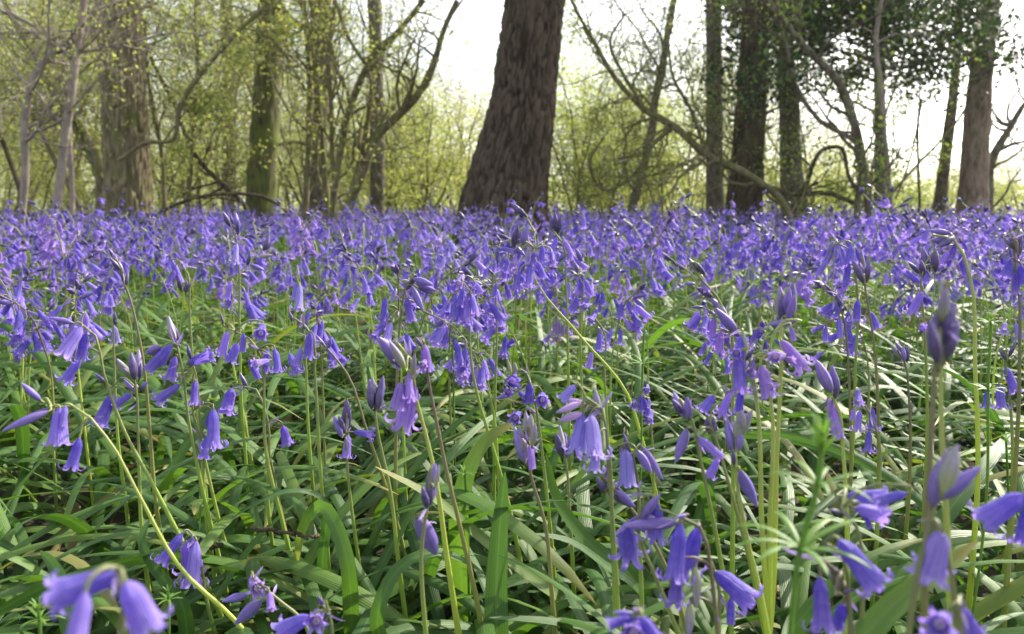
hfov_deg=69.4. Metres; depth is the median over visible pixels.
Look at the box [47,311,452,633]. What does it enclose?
bluebell
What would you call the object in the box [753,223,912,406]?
bluebell
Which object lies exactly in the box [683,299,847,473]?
bluebell
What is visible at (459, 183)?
bush
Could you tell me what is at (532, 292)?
bluebell
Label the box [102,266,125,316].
bluebell
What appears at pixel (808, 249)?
bluebell
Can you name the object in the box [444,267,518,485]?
bluebell
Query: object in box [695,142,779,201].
hazel bush
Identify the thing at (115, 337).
bluebell
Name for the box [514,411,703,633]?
bluebell
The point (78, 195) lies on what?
bush
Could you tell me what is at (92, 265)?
bluebell
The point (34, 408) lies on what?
bluebell
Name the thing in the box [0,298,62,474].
bluebell
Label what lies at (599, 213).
hazel bush
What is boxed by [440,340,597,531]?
bluebell
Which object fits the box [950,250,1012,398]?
bluebell
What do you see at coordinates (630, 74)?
hazel bush
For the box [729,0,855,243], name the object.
split grey tree
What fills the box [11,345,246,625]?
bluebell
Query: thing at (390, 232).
bluebell
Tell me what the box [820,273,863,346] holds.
bluebell
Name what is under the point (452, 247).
bluebell
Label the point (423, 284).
bluebell
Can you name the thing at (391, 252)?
bluebell
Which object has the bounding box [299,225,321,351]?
bluebell
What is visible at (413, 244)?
bluebell
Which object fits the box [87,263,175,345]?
bluebell
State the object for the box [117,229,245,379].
bluebell
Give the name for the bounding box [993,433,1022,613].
cleavers
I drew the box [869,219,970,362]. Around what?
bluebell
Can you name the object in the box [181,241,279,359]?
bluebell
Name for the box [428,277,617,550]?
bluebell
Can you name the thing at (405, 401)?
bluebell
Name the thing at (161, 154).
sapling
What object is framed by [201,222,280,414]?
bluebell
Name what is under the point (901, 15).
holly tree
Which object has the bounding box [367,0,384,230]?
grey tree
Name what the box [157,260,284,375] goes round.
bluebell
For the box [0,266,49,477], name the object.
bluebell
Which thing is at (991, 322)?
cleavers
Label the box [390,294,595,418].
bluebell
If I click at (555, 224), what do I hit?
bluebell
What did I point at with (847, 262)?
bluebell
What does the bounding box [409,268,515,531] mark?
bluebell
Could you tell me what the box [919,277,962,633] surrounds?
bluebell
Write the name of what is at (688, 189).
hazel bush
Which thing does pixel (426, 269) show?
bluebell
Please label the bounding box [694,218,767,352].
bluebell
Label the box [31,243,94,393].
bluebell
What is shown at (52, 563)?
bluebell leaf
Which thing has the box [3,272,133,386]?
bluebell
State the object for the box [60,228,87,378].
bluebell
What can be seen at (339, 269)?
bluebell
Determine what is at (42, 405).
bluebell
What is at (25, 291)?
bluebell
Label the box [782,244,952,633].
bluebell
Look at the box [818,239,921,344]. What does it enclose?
bluebell
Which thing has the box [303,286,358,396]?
bluebell
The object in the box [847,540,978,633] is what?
bluebell leaf
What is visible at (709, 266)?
bluebell
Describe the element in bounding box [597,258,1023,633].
bluebell
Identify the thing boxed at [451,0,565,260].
pine tree
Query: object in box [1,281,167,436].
bluebell
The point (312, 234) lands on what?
bluebell
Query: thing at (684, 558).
bluebell
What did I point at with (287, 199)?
hazel bush
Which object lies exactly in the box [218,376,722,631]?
bluebell
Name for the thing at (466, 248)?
bluebell
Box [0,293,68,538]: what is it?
bluebell
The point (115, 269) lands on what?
bluebell
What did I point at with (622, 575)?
bluebell leaf
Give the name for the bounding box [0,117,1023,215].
distant thicket
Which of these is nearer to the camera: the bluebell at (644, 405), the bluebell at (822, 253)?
the bluebell at (644, 405)
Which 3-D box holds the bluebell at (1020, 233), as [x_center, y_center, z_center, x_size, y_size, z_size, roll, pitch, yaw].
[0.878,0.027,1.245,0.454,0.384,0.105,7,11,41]
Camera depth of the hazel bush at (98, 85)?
14.69 m
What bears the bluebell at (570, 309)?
on the ground
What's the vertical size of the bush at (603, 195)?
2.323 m
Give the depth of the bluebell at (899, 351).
0.62 m
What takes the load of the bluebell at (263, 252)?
on the ground
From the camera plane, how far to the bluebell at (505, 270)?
1.09 m
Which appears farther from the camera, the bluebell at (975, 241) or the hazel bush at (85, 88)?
the hazel bush at (85, 88)
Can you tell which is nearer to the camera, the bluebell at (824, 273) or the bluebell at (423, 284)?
the bluebell at (423, 284)
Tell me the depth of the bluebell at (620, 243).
1.71 m
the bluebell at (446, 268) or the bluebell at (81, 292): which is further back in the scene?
the bluebell at (446, 268)
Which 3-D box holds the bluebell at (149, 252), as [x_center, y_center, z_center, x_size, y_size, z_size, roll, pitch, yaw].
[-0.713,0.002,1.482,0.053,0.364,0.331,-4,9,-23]
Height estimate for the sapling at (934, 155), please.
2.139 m
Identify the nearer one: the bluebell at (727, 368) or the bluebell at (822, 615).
the bluebell at (822, 615)
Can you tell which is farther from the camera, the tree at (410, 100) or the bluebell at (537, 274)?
the tree at (410, 100)
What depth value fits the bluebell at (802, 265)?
1.78 m
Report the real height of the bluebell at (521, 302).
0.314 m
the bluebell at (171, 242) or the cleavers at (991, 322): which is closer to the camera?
the cleavers at (991, 322)
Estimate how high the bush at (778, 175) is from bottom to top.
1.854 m
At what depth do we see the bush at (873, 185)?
13.52 m
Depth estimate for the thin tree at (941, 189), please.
10.72 m
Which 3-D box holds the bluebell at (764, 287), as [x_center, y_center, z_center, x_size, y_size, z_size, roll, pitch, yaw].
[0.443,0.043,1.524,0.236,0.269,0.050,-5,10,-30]
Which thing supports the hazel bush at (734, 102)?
on the ground
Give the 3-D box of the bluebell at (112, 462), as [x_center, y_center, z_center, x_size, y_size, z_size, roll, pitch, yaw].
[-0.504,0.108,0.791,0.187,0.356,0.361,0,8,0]
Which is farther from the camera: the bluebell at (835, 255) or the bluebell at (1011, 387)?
the bluebell at (835, 255)
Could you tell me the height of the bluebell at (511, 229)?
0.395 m
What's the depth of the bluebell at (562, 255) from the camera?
1.48 m
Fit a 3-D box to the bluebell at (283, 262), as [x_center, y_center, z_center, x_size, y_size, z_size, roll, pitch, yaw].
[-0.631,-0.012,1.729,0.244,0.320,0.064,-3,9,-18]
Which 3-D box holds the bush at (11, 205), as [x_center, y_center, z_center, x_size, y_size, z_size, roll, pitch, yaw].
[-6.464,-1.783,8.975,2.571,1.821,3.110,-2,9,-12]
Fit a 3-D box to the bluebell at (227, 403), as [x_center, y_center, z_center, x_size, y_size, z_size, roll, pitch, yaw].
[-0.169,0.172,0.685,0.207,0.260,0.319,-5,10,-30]
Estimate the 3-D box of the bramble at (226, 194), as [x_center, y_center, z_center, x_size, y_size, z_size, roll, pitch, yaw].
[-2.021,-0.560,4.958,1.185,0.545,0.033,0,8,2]
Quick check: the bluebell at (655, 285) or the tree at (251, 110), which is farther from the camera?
the tree at (251, 110)
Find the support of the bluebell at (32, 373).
on the ground
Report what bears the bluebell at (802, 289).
on the ground
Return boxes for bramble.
[127,192,295,264]
[743,98,931,243]
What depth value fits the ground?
1.17 m
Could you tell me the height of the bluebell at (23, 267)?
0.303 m
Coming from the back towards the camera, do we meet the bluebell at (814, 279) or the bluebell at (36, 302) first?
the bluebell at (814, 279)
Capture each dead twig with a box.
[198,537,223,550]
[249,526,319,539]
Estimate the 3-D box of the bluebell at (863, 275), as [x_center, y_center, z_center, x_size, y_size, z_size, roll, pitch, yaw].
[0.286,0.115,0.706,0.353,0.366,0.170,-3,9,-22]
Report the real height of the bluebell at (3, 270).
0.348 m
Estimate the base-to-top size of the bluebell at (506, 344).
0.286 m
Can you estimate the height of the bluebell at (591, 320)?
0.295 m
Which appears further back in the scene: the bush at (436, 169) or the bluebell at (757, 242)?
the bush at (436, 169)
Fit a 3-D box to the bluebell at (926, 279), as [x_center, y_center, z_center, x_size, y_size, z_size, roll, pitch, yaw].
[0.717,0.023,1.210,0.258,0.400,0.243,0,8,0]
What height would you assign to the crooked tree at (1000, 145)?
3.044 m
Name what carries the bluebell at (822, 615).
on the ground
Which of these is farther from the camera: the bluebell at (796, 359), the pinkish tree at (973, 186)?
the pinkish tree at (973, 186)
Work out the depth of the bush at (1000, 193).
14.62 m
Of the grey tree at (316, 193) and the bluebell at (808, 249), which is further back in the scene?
the grey tree at (316, 193)
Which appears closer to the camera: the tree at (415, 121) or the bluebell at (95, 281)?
the bluebell at (95, 281)
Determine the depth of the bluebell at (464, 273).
1.31 m
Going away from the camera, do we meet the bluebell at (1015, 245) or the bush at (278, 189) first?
the bluebell at (1015, 245)
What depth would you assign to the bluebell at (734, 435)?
0.41 m
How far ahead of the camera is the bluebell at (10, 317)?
0.97 m
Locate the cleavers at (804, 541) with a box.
[731,410,873,633]
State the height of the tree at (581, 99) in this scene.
6.657 m
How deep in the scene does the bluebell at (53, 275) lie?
1.45 m
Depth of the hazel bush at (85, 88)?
12.46 m
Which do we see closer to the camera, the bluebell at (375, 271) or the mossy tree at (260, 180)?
the bluebell at (375, 271)
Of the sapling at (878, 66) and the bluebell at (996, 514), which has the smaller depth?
the bluebell at (996, 514)
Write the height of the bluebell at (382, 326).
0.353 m
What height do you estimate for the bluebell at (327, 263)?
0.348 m
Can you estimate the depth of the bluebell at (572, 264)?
1.50 m
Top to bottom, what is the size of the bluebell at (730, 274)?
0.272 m
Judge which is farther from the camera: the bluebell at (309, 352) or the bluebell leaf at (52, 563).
the bluebell at (309, 352)
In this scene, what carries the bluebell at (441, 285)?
on the ground
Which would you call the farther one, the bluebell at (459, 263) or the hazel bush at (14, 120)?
the hazel bush at (14, 120)
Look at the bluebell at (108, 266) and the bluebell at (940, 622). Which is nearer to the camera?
the bluebell at (940, 622)
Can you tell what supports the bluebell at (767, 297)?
on the ground
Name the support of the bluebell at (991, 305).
on the ground
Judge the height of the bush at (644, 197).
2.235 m
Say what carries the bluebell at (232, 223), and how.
on the ground
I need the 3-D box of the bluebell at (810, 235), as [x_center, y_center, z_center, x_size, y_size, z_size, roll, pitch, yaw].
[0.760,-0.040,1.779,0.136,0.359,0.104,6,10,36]
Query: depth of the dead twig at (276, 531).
0.56 m
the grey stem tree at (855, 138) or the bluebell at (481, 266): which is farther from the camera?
the grey stem tree at (855, 138)
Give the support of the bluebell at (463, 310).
on the ground
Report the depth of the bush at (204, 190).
13.74 m
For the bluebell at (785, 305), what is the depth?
0.46 m
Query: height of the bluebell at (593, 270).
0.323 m
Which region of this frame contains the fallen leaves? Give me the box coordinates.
[0,289,1023,629]
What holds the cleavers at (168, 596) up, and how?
on the ground
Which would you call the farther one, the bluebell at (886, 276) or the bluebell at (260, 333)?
the bluebell at (886, 276)
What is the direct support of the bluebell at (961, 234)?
on the ground
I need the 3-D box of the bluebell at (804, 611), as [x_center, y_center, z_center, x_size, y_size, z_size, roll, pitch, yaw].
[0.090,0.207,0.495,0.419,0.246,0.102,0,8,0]
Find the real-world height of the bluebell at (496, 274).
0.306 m
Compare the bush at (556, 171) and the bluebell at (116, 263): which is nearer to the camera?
the bluebell at (116, 263)
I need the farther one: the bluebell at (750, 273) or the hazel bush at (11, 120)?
the hazel bush at (11, 120)
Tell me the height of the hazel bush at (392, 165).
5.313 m
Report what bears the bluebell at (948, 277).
on the ground
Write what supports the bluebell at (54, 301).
on the ground
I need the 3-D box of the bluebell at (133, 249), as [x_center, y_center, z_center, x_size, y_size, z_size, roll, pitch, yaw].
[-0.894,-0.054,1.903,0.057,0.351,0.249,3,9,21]
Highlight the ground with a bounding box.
[0,209,1023,633]
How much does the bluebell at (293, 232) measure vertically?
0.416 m
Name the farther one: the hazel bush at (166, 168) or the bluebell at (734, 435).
the hazel bush at (166, 168)
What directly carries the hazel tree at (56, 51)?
on the ground
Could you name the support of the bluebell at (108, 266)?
on the ground
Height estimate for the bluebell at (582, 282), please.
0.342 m
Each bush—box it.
[0,0,164,176]
[0,0,239,215]
[0,0,254,230]
[0,0,255,219]
[0,0,256,174]
[0,1,309,224]
[0,2,94,216]
[0,123,80,229]
[0,129,95,224]
[2,1,76,94]
[10,0,293,221]
[17,143,178,219]
[80,3,396,204]
[81,130,221,217]
[144,0,302,233]
[146,0,414,208]
[155,132,284,228]
[159,0,446,213]
[224,112,434,233]
[231,101,387,230]
[237,0,419,214]
[277,90,440,216]
[298,0,474,219]
[327,69,489,222]
[328,62,484,226]
[333,0,480,215]
[349,57,490,224]
[425,0,705,228]
[548,81,676,220]
[548,87,704,225]
[550,73,701,218]
[557,0,729,215]
[559,0,733,225]
[591,59,732,222]
[606,125,695,216]
[622,0,856,222]
[623,146,732,230]
[648,5,922,216]
[671,9,973,227]
[683,148,773,211]
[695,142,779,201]
[723,131,870,219]
[763,135,873,221]
[764,133,862,211]
[770,0,1023,198]
[774,142,932,213]
[872,153,952,224]
[896,156,959,213]
[908,155,1003,215]
[954,142,1023,215]
[956,133,1023,216]
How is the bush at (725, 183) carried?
on the ground
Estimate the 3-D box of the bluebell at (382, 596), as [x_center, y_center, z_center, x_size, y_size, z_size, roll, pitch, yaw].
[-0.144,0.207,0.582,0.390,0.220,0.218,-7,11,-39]
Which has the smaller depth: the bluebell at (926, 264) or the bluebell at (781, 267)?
the bluebell at (926, 264)
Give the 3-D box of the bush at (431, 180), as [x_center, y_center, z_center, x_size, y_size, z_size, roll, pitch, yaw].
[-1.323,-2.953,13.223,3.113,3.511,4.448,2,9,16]
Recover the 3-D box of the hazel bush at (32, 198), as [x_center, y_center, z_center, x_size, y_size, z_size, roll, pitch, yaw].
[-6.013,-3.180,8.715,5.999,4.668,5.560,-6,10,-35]
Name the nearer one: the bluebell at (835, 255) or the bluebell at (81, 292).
the bluebell at (81, 292)
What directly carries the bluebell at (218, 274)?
on the ground
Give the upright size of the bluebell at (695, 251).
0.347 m
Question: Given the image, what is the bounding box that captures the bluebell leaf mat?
[0,223,1023,633]
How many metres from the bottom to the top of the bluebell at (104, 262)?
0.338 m
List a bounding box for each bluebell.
[0,233,26,385]
[0,244,33,423]
[0,247,39,380]
[0,249,128,433]
[0,253,14,301]
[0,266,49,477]
[0,269,52,332]
[0,279,77,503]
[0,280,51,416]
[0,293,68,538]
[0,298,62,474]
[0,299,78,465]
[0,349,166,633]
[0,428,45,433]
[0,450,192,522]
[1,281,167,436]
[2,373,378,626]
[2,383,674,633]
[3,251,128,476]
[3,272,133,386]
[4,331,118,402]
[7,260,55,371]
[8,282,45,329]
[9,258,303,617]
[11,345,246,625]
[13,322,118,476]
[18,253,167,385]
[18,416,483,633]
[22,313,415,632]
[24,312,283,548]
[27,200,189,370]
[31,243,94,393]
[38,274,143,412]
[40,212,249,603]
[41,224,117,358]
[42,564,172,633]
[44,241,231,419]
[47,264,128,413]
[47,272,237,479]
[47,279,212,517]
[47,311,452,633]
[52,252,117,356]
[57,246,103,343]
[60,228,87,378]
[78,238,144,350]
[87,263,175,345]
[93,249,127,322]
[99,234,130,338]
[99,252,128,358]
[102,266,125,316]
[106,311,536,633]
[109,248,290,630]
[113,266,448,633]
[116,229,206,347]
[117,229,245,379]
[125,270,180,395]
[128,222,269,422]
[131,215,157,356]
[133,253,324,402]
[140,225,171,370]
[143,316,651,633]
[145,201,217,354]
[146,219,201,345]
[150,529,547,631]
[153,244,268,385]
[155,236,281,369]
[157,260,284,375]
[173,269,236,379]
[173,399,578,633]
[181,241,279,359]
[182,227,225,347]
[182,233,236,345]
[192,249,302,405]
[193,250,477,490]
[193,254,298,379]
[195,372,511,611]
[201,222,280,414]
[204,259,238,319]
[205,229,459,453]
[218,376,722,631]
[219,236,274,498]
[220,212,245,340]
[222,274,246,329]
[222,551,330,633]
[237,289,270,374]
[241,198,325,396]
[246,246,369,396]
[247,241,462,432]
[250,222,288,338]
[252,248,294,352]
[254,248,311,347]
[256,248,318,402]
[260,246,286,344]
[268,335,563,624]
[270,210,342,373]
[270,244,362,340]
[271,596,343,633]
[273,250,309,390]
[286,199,383,419]
[287,211,323,373]
[293,283,346,399]
[296,301,432,503]
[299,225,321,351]
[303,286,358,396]
[309,310,534,430]
[310,234,339,390]
[312,266,674,633]
[324,264,361,378]
[331,241,399,343]
[332,244,446,445]
[337,226,461,411]
[341,271,427,342]
[352,264,491,386]
[358,259,460,394]
[358,262,462,353]
[367,206,395,294]
[367,263,597,593]
[376,243,469,410]
[379,335,716,633]
[382,257,454,387]
[385,425,576,633]
[388,274,589,617]
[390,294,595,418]
[391,221,431,371]
[394,263,436,361]
[399,263,479,357]
[404,215,427,342]
[405,360,558,633]
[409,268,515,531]
[411,298,681,593]
[414,463,439,633]
[415,246,454,343]
[415,332,482,623]
[416,237,588,392]
[419,238,434,353]
[426,267,535,367]
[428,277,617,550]
[428,468,921,633]
[429,207,621,406]
[429,249,474,351]
[430,220,467,321]
[430,318,578,415]
[432,229,521,340]
[434,268,478,421]
[439,236,574,423]
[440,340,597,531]
[441,272,665,418]
[442,270,627,450]
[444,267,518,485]
[446,342,455,485]
[448,381,964,619]
[450,309,661,485]
[452,205,612,404]
[455,251,565,408]
[458,227,532,358]
[459,211,524,411]
[466,270,616,582]
[468,261,726,562]
[482,249,589,345]
[485,281,633,408]
[488,226,505,387]
[489,534,893,633]
[494,213,523,366]
[495,236,575,426]
[495,249,548,360]
[496,202,890,605]
[498,228,596,387]
[500,254,535,361]
[507,225,634,340]
[507,253,564,356]
[510,283,692,504]
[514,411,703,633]
[521,266,570,352]
[525,256,634,413]
[526,232,558,378]
[526,312,839,570]
[530,192,691,439]
[535,315,578,410]
[545,212,729,597]
[545,237,599,389]
[550,240,658,390]
[556,382,620,631]
[556,399,614,617]
[556,512,720,633]
[564,258,696,456]
[567,240,616,366]
[577,327,755,521]
[582,433,748,633]
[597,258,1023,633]
[606,606,662,633]
[608,263,662,399]
[608,493,745,633]
[609,387,882,618]
[613,253,774,464]
[615,250,880,611]
[622,232,702,356]
[625,282,690,395]
[625,415,764,633]
[646,215,702,482]
[659,561,762,633]
[663,283,796,633]
[667,222,776,382]
[672,391,733,633]
[673,302,783,483]
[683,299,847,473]
[686,342,911,633]
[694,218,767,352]
[695,239,786,371]
[695,328,817,632]
[696,291,1023,569]
[713,229,1014,633]
[717,261,769,328]
[719,232,1023,564]
[723,319,816,633]
[725,409,770,633]
[729,233,1023,627]
[736,341,1022,624]
[740,246,771,359]
[740,271,776,333]
[742,277,806,347]
[747,245,787,363]
[751,220,782,353]
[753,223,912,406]
[764,262,873,380]
[765,221,846,381]
[766,257,823,386]
[768,197,912,385]
[774,254,820,372]
[777,260,900,460]
[779,281,888,507]
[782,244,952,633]
[783,548,857,633]
[799,218,871,339]
[800,221,817,346]
[802,232,886,352]
[803,207,872,361]
[805,251,827,359]
[808,225,821,333]
[810,232,955,410]
[815,360,1023,633]
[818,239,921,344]
[818,282,937,398]
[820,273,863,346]
[822,296,1023,498]
[826,244,894,342]
[829,482,919,619]
[860,247,960,349]
[860,267,948,364]
[863,251,909,365]
[864,274,963,397]
[867,208,1015,464]
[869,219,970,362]
[874,261,1006,445]
[875,240,1023,425]
[877,289,986,399]
[879,197,958,348]
[879,209,982,412]
[886,257,1015,364]
[886,259,957,368]
[886,280,1010,392]
[897,218,1023,395]
[902,213,929,365]
[903,518,957,628]
[905,444,980,633]
[917,594,985,633]
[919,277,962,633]
[930,249,997,359]
[935,242,972,381]
[936,204,975,274]
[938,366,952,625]
[943,270,1022,389]
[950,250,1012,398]
[955,222,979,364]
[958,238,1009,357]
[960,221,1016,366]
[961,267,979,338]
[961,292,1011,323]
[968,492,1023,546]
[991,253,1023,399]
[998,246,1023,355]
[1003,221,1023,363]
[1004,242,1018,333]
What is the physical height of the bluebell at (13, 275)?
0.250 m
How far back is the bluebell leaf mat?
0.93 m
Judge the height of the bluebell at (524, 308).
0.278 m
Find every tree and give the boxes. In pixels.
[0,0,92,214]
[0,0,190,214]
[0,0,240,272]
[0,1,99,208]
[10,0,249,209]
[51,0,201,250]
[143,0,332,212]
[143,0,425,250]
[182,0,329,243]
[185,3,310,212]
[204,0,300,213]
[251,19,368,201]
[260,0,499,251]
[308,1,330,224]
[335,14,436,206]
[364,51,464,219]
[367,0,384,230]
[401,94,487,216]
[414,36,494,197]
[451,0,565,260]
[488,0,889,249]
[550,31,648,211]
[570,76,653,208]
[582,99,688,212]
[584,0,775,234]
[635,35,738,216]
[643,0,859,249]
[674,0,1023,245]
[680,58,871,210]
[685,38,834,206]
[705,0,724,236]
[706,0,942,243]
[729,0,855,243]
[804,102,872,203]
[926,0,1023,244]
[929,8,1023,213]
[930,163,959,199]
[931,9,963,224]
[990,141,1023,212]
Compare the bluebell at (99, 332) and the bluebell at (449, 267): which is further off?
the bluebell at (449, 267)
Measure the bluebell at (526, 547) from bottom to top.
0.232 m
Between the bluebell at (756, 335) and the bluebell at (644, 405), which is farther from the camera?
the bluebell at (756, 335)
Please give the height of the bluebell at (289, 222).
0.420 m
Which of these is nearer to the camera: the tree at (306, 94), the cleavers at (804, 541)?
the cleavers at (804, 541)
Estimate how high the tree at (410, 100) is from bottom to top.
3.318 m
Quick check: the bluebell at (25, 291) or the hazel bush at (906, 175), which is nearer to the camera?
the bluebell at (25, 291)
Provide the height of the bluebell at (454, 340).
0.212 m
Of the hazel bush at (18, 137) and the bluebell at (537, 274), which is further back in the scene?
the hazel bush at (18, 137)
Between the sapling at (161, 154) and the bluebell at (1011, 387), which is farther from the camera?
the sapling at (161, 154)
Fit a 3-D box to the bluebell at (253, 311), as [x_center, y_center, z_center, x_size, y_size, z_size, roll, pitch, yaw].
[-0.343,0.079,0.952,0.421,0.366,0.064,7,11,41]
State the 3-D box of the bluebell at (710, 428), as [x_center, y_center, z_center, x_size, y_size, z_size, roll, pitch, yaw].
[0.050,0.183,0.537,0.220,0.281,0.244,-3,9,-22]
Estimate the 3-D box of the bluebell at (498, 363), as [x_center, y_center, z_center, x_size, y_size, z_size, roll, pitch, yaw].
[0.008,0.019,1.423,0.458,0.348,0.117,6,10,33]
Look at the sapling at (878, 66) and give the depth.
6.18 m
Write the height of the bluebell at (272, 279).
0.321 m
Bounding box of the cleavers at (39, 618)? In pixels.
[7,595,65,633]
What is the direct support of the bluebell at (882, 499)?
on the ground
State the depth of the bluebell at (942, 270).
1.53 m
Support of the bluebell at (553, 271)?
on the ground
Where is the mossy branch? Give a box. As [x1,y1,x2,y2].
[117,1,314,191]
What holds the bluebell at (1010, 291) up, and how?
on the ground
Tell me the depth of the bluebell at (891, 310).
1.51 m
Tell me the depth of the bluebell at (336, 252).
1.14 m
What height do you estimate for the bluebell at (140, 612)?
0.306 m
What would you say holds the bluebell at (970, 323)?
on the ground
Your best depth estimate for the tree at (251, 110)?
22.63 m
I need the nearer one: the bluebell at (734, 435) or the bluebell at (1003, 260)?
the bluebell at (734, 435)
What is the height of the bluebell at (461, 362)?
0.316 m
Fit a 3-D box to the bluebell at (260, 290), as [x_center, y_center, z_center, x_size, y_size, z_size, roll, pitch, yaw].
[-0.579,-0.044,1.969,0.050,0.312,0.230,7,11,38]
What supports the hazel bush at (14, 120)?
on the ground
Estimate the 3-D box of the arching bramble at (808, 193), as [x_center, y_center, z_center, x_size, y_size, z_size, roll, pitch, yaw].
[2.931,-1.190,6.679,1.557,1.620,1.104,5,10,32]
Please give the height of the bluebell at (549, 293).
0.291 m
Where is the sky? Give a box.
[0,0,1023,208]
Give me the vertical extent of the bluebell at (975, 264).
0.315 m
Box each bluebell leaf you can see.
[40,550,74,633]
[137,519,194,633]
[293,499,358,633]
[449,422,512,621]
[484,472,508,633]
[489,616,625,631]
[534,533,647,617]
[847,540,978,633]
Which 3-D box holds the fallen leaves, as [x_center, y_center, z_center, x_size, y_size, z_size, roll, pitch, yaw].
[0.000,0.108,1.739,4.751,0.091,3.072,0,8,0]
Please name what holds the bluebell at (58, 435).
on the ground
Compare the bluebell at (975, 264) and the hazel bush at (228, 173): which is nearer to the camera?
the bluebell at (975, 264)
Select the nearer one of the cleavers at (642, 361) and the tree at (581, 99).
the cleavers at (642, 361)
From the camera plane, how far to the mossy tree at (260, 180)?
7.70 m
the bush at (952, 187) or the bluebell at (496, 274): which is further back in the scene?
the bush at (952, 187)
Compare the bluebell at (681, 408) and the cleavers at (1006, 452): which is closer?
the bluebell at (681, 408)
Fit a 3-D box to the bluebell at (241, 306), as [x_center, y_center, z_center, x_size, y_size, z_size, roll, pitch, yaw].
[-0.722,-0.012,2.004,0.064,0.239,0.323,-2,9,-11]
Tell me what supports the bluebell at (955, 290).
on the ground
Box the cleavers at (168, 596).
[153,585,181,633]
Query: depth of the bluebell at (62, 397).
1.23 m
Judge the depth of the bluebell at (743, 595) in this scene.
0.38 m
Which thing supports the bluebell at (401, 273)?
on the ground
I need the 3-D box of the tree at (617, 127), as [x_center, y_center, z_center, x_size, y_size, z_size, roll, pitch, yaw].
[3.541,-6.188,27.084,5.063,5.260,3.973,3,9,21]
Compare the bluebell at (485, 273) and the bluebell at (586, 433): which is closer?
the bluebell at (586, 433)
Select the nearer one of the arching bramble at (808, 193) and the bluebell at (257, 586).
the bluebell at (257, 586)
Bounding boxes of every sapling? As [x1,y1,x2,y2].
[0,0,196,239]
[0,131,35,263]
[43,0,277,231]
[54,0,225,226]
[143,2,291,238]
[839,0,981,212]
[863,67,967,214]
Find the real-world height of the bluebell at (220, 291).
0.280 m
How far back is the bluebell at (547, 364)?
1.32 m
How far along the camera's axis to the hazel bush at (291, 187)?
9.81 m
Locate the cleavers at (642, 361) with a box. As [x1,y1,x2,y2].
[626,323,658,499]
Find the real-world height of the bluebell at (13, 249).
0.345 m
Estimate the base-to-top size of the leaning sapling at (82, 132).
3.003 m
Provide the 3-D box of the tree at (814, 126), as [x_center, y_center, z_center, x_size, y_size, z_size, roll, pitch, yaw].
[9.068,-6.540,25.819,4.867,6.327,7.092,-2,9,-11]
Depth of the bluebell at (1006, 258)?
1.52 m
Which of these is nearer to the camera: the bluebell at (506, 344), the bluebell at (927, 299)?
the bluebell at (506, 344)
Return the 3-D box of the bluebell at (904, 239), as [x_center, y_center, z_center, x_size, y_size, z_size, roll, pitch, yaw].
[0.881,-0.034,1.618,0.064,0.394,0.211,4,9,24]
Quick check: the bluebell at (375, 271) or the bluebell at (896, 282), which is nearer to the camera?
the bluebell at (375, 271)
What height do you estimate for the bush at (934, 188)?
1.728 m
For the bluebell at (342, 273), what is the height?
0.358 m
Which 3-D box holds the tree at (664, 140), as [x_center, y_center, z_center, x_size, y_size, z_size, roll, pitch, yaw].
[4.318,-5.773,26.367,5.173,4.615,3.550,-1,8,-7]
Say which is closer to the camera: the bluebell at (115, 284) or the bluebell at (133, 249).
the bluebell at (115, 284)
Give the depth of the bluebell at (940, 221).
1.84 m
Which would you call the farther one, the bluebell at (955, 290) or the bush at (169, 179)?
the bush at (169, 179)
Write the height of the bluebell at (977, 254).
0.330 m
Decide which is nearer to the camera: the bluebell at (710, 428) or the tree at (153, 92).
the bluebell at (710, 428)
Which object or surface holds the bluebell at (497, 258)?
on the ground
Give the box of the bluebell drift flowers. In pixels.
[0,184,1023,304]
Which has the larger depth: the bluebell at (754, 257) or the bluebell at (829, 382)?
the bluebell at (754, 257)
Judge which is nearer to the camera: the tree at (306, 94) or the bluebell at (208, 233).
the bluebell at (208, 233)
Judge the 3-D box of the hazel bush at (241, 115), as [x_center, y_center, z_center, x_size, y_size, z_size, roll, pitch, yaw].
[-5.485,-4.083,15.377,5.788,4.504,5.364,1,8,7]
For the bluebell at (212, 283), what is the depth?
1.62 m
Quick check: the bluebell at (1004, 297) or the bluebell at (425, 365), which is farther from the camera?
the bluebell at (1004, 297)
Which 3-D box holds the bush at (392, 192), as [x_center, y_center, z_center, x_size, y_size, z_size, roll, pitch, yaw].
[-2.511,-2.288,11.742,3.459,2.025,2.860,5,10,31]
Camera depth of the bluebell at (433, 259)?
1.85 m
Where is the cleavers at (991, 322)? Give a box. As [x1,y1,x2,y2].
[970,311,1004,617]
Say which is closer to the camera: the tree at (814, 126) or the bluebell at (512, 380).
the bluebell at (512, 380)
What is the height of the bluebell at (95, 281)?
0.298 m
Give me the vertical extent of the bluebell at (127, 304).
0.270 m
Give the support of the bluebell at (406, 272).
on the ground
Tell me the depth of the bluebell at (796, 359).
0.43 m
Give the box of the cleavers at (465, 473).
[451,465,481,620]

